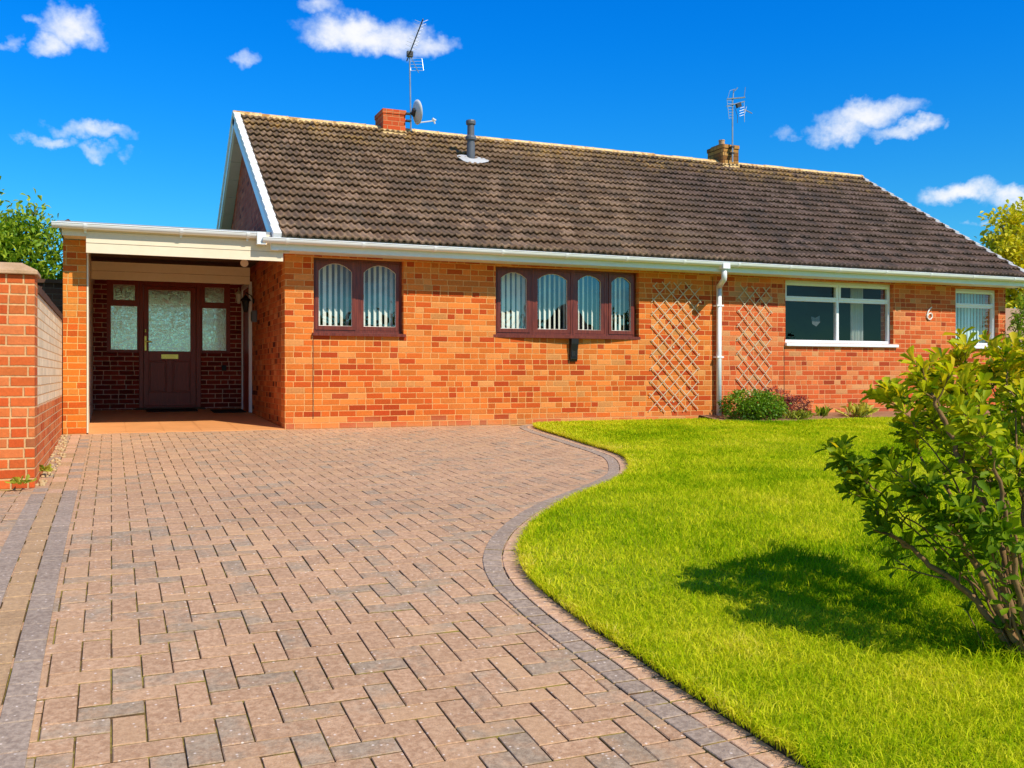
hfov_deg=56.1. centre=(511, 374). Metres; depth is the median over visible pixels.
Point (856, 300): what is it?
window
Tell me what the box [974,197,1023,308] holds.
golden tree
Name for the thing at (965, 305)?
window
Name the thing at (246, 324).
side door
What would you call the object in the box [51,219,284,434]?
porch
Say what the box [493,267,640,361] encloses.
window
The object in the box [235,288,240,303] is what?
wall lantern
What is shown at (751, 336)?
trellis
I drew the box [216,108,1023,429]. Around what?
bungalow
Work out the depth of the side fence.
19.03 m
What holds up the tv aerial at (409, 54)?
attached to the bungalow
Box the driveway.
[0,425,755,767]
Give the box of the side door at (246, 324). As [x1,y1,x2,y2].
[241,281,251,411]
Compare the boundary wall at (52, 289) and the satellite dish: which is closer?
the boundary wall at (52, 289)
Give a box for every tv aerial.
[405,19,426,130]
[726,87,751,161]
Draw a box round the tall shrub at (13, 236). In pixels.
[0,176,62,279]
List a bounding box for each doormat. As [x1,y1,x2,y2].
[146,408,197,411]
[210,409,245,412]
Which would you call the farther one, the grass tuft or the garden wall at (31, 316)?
the grass tuft
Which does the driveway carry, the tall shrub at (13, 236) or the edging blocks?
the edging blocks
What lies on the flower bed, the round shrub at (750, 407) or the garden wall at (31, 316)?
the round shrub at (750, 407)
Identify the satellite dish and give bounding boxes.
[411,100,435,124]
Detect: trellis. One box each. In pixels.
[648,282,701,411]
[736,285,772,399]
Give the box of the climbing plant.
[1002,291,1023,349]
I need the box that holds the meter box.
[251,310,256,321]
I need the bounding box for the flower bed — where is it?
[701,409,1011,421]
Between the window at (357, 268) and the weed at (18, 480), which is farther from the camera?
the window at (357, 268)
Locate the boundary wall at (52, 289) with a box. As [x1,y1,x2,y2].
[38,279,62,433]
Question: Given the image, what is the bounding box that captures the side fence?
[1005,308,1023,401]
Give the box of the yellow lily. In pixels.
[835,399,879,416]
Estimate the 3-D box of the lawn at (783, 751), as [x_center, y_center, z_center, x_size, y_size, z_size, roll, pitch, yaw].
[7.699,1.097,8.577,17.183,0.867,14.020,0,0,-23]
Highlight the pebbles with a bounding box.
[35,434,67,485]
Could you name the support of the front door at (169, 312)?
in the porch
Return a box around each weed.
[4,474,36,483]
[39,463,52,471]
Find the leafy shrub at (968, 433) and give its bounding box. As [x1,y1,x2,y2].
[814,326,1023,661]
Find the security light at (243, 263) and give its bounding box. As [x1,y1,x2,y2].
[240,260,247,266]
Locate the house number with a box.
[926,307,932,319]
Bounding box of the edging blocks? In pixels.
[0,424,804,767]
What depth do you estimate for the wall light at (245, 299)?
14.45 m
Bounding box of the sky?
[0,0,1023,308]
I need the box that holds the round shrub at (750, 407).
[717,387,791,420]
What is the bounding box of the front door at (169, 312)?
[136,281,204,409]
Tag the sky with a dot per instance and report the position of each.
(114, 111)
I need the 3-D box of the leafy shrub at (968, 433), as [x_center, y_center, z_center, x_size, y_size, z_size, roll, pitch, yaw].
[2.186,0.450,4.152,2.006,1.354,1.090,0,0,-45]
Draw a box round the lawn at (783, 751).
[522,418,1023,767]
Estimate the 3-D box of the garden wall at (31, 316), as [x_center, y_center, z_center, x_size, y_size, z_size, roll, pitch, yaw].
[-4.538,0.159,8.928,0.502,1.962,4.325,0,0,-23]
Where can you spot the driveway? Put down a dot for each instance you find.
(288, 599)
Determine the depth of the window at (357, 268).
12.46 m
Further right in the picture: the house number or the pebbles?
the house number
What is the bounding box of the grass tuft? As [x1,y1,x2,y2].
[782,409,827,418]
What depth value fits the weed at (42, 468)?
7.56 m
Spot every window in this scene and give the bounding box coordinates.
[312,258,405,336]
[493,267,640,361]
[785,280,898,346]
[956,289,1000,348]
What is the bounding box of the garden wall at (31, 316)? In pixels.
[0,262,62,489]
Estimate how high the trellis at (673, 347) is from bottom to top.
1.927 m
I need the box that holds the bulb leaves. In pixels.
[807,405,832,415]
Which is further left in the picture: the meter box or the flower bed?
the meter box
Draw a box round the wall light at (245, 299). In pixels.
[240,292,254,311]
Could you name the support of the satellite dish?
attached to the tv aerial at (409, 54)
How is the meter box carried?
attached to the bungalow
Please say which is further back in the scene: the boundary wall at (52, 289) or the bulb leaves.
the bulb leaves
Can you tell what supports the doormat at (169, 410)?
on the porch
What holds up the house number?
attached to the bungalow
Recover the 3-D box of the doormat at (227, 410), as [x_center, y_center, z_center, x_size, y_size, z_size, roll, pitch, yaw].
[-4.443,0.572,15.033,0.480,0.033,0.650,0,0,-23]
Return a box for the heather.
[756,385,812,415]

